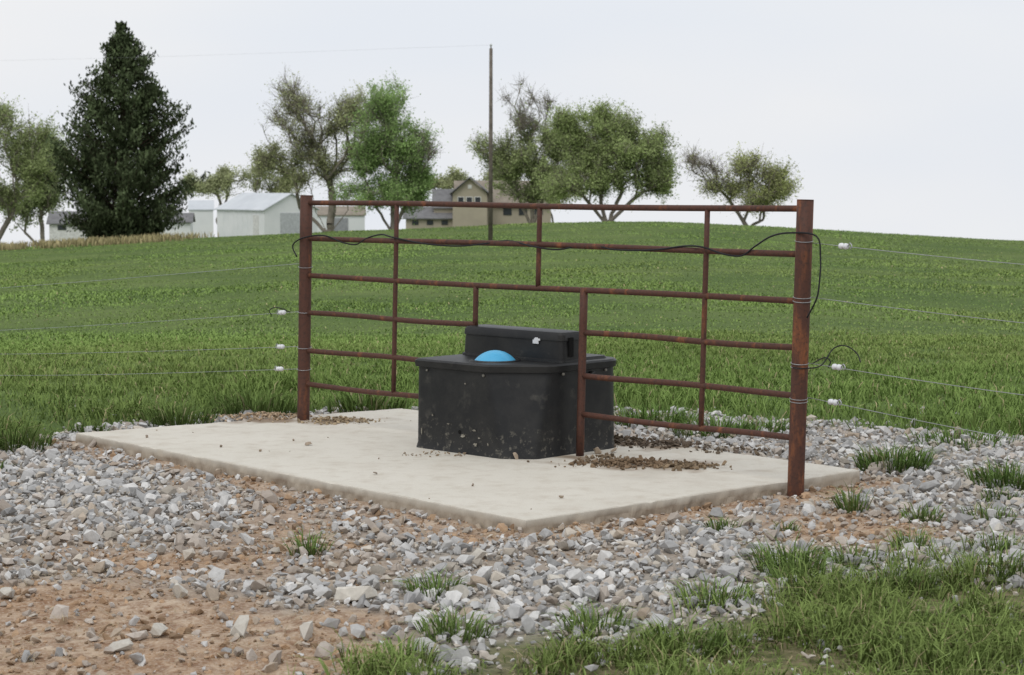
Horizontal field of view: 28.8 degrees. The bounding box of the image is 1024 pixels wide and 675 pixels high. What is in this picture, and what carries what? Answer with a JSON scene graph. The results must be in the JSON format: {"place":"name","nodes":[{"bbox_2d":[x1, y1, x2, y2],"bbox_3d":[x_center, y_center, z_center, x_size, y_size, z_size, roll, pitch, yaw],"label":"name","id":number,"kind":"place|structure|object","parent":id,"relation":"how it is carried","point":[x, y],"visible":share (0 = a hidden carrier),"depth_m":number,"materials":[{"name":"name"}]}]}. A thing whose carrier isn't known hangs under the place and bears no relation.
{"place":"outdoors","nodes":[
{"label":"outdoors","id":0,"kind":"place"},
{"bbox_2d":[214,193,319,236],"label":"metal barn","id":1,"kind":"structure","parent":0,"point":[245,214],"depth_m":202.03,"materials":[{"name":"white metal"}]},
{"bbox_2d":[253,215,258,234],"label":"side door","id":2,"kind":"structure","parent":1,"relation":"in","point":[255,217],"depth_m":200.83,"materials":[{"name":"white"}]},
{"bbox_2d":[280,213,299,233],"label":"barn door","id":3,"kind":"structure","parent":1,"relation":"in","point":[289,222],"depth_m":201.61,"materials":[{"name":"white metal"}]},
{"bbox_2d":[454,181,547,202],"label":"wing roof","id":4,"kind":"structure","parent":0,"point":[504,199],"depth_m":193.10,"materials":[{"name":"grey"}]},
{"bbox_2d":[0,520,1016,674],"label":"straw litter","id":5,"kind":"object","parent":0,"point":[337,607],"visible":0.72,"depth_m":7.34,"materials":[{"name":"beige plant"}]},
{"bbox_2d":[0,222,1023,674],"bbox_3d":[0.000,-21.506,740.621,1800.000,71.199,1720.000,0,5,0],"label":"ground","id":6,"kind":"structure","parent":0,"point":[232,664],"depth_m":29.92,"materials":[{"name":"soil"}]},
{"bbox_2d":[0,122,70,241],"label":"deciduous tree","id":7,"kind":"object","parent":6,"relation":"on","point":[49,203],"visible":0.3,"depth_m":149.54,"materials":[{"name":"green plant"}]},
{"bbox_2d":[0,92,73,239],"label":"deciduous tree","id":8,"kind":"object","parent":6,"relation":"on","point":[12,146],"visible":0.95,"depth_m":134.09,"materials":[{"name":"green plant"}]},
{"bbox_2d":[46,211,87,240],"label":"farmhouse","id":9,"kind":"object","parent":6,"relation":"on","point":[57,231],"visible":0.38,"depth_m":189.97,"materials":[{"name":"grey paint"}]},
{"bbox_2d":[75,227,83,239],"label":"white door","id":10,"kind":"structure","parent":9,"relation":"in","point":[77,234],"depth_m":190.05,"materials":[{"name":"white"}]},
{"bbox_2d":[0,231,218,250],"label":"dry reeds","id":11,"kind":"object","parent":6,"relation":"on","point":[96,241],"visible":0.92,"depth_m":106.40,"materials":[{"name":"beige plant"}]},
{"bbox_2d":[42,20,210,238],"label":"cedar tree","id":12,"kind":"object","parent":6,"relation":"on","point":[117,168],"visible":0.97,"depth_m":116.25,"materials":[{"name":"green plant"}]},
{"bbox_2d":[156,213,195,235],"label":"white shed","id":13,"kind":"structure","parent":6,"relation":"on","point":[189,219],"depth_m":192.29,"materials":[{"name":"paint"}]},
{"bbox_2d":[188,200,213,237],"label":"storage shed","id":14,"kind":"structure","parent":6,"relation":"on","point":[202,210],"depth_m":214.97,"materials":[{"name":"white metal"}]},
{"bbox_2d":[180,161,255,223],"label":"deciduous tree","id":15,"kind":"object","parent":6,"relation":"on","point":[220,181],"visible":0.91,"depth_m":248.40,"materials":[{"name":"green plant"}]},
{"bbox_2d":[0,44,492,239],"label":"utility pole","id":16,"kind":"object","parent":6,"relation":"on","point":[490,217],"visible":0.94,"depth_m":84.57,"materials":[{"name":"brown wood"}]},
{"bbox_2d":[243,145,307,192],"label":"deciduous tree","id":17,"kind":"object","parent":6,"relation":"on","point":[282,185],"visible":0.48,"depth_m":248.69,"materials":[{"name":"green plant"}]},
{"bbox_2d":[244,62,374,231],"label":"deciduous tree","id":18,"kind":"object","parent":6,"relation":"on","point":[306,139],"visible":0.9,"depth_m":148.92,"materials":[{"name":"green plant"}]},
{"bbox_2d":[315,206,365,232],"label":"white garage","id":19,"kind":"structure","parent":6,"relation":"on","point":[350,220],"depth_m":215.08,"materials":[{"name":"paint"}]},
{"bbox_2d":[334,218,347,231],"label":"garage door","id":20,"kind":"structure","parent":19,"relation":"in","point":[342,225],"depth_m":214.93,"materials":[{"name":"white metal"}]},
{"bbox_2d":[323,67,448,229],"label":"deciduous tree","id":21,"kind":"object","parent":6,"relation":"on","point":[374,148],"visible":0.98,"depth_m":144.46,"materials":[{"name":"green plant"}]},
{"bbox_2d":[406,219,452,228],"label":"porch wing walls","id":22,"kind":"structure","parent":6,"relation":"on","point":[422,223],"depth_m":189.24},
{"bbox_2d":[402,207,452,218],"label":"porch wing roof","id":23,"kind":"structure","parent":22,"relation":"on","point":[427,213],"depth_m":189.50,"materials":[{"name":"grey"}]},
{"bbox_2d":[427,220,432,224],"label":"porch window","id":24,"kind":"structure","parent":22,"relation":"attached to","point":[429,222],"depth_m":189.17,"materials":[{"name":"black glass"}]},
{"bbox_2d":[442,220,447,224],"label":"porch window","id":25,"kind":"structure","parent":22,"relation":"attached to","point":[444,222],"depth_m":189.17,"materials":[{"name":"black glass"}]},
{"bbox_2d":[434,209,452,212],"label":"wing walls","id":26,"kind":"structure","parent":6,"relation":"on","point":[443,210],"depth_m":190.14,"materials":[{"name":"beige"}]},
{"bbox_2d":[432,189,455,208],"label":"wing roof","id":27,"kind":"structure","parent":26,"relation":"on","point":[441,195],"depth_m":191.43,"materials":[{"name":"grey"}]},
{"bbox_2d":[76,408,859,532],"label":"concrete slab","id":28,"kind":"structure","parent":6,"relation":"on","point":[343,461],"depth_m":10.60,"materials":[{"name":"beige concrete"}]},
{"bbox_2d":[145,411,701,508],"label":"slab pebbles","id":29,"kind":"object","parent":28,"relation":"on","point":[597,450],"visible":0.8,"depth_m":11.27,"materials":[{"name":"stone"}]},
{"bbox_2d":[415,324,615,458],"bbox_3d":[0.051,0.291,11.546,0.900,0.692,0.882,4,6,44],"label":"cattle waterer","id":30,"kind":"object","parent":28,"relation":"on","point":[500,391],"visible":0.96,"depth_m":11.26,"materials":[{"name":"black plastic"}]},
{"bbox_2d":[453,178,487,226],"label":"front gable walls","id":31,"kind":"structure","parent":6,"relation":"on","point":[466,216],"depth_m":188.14,"materials":[{"name":"beige paint"}]},
{"bbox_2d":[449,177,469,194],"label":"gable roof","id":32,"kind":"structure","parent":31,"relation":"on","point":[459,186],"depth_m":187.60,"materials":[{"name":"grey"}]},
{"bbox_2d":[470,177,487,191],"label":"gable roof","id":33,"kind":"structure","parent":31,"relation":"on","point":[481,186],"depth_m":187.60,"materials":[{"name":"grey"}]},
{"bbox_2d":[0,411,969,674],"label":"dirt clods","id":34,"kind":"object","parent":6,"relation":"on","point":[624,463],"visible":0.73,"depth_m":9.00,"materials":[{"name":"soil"}]},
{"bbox_2d":[426,158,586,222],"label":"deciduous tree","id":35,"kind":"object","parent":6,"relation":"on","point":[445,181],"visible":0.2,"depth_m":238.97,"materials":[{"name":"green plant"}]},
{"bbox_2d":[0,243,1023,440],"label":"wire fence","id":36,"kind":"object","parent":6,"relation":"on","point":[834,402],"visible":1,"depth_m":9.97,"materials":[{"name":"white metal"}]},
{"bbox_2d":[0,385,1023,674],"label":"grass tufts","id":37,"kind":"object","parent":6,"relation":"on","point":[854,603],"visible":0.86,"depth_m":7.17,"materials":[{"name":"green plant"}]},
{"bbox_2d":[487,208,550,224],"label":"wing walls","id":38,"kind":"structure","parent":6,"relation":"on","point":[499,217],"depth_m":191.95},
{"bbox_2d":[503,208,511,214],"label":"wing window","id":39,"kind":"structure","parent":38,"relation":"attached to","point":[507,211],"depth_m":191.82,"materials":[{"name":"black glass"}]},
{"bbox_2d":[463,72,579,223],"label":"deciduous tree","id":40,"kind":"object","parent":6,"relation":"on","point":[512,166],"visible":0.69,"depth_m":158.81,"materials":[{"name":"green plant"}]},
{"bbox_2d":[292,195,860,496],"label":"pipe gate","id":41,"kind":"structure","parent":6,"relation":"on","point":[800,300],"depth_m":10.97,"materials":[{"name":"metal"}]},
{"bbox_2d":[518,94,685,221],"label":"deciduous tree","id":42,"kind":"object","parent":6,"relation":"on","point":[620,148],"visible":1,"depth_m":140.74,"materials":[{"name":"green plant"}]},
{"bbox_2d":[667,140,808,225],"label":"deciduous tree","id":43,"kind":"object","parent":6,"relation":"on","point":[778,186],"visible":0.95,"depth_m":133.76,"materials":[{"name":"green plant"}]},
{"bbox_2d":[0,401,1023,674],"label":"gravel","id":44,"kind":"structure","parent":0,"point":[156,503],"depth_m":8.80,"materials":[{"name":"grey gravel"}]},
{"bbox_2d":[0,473,1002,650],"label":"limestone rocks","id":45,"kind":"object","parent":44,"relation":"on","point":[342,594],"visible":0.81,"depth_m":7.62,"materials":[{"name":"stone"}]},
{"bbox_2d":[0,221,1023,440],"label":"pasture grass","id":46,"kind":"structure","parent":0,"point":[915,390],"depth_m":21.44,"materials":[{"name":"green plant"}]},
{"bbox_2d":[0,0,1023,246],"label":"sky","id":47,"kind":"structure","parent":0,"point":[894,116],"materials":[{"name":"white"}]}
]}

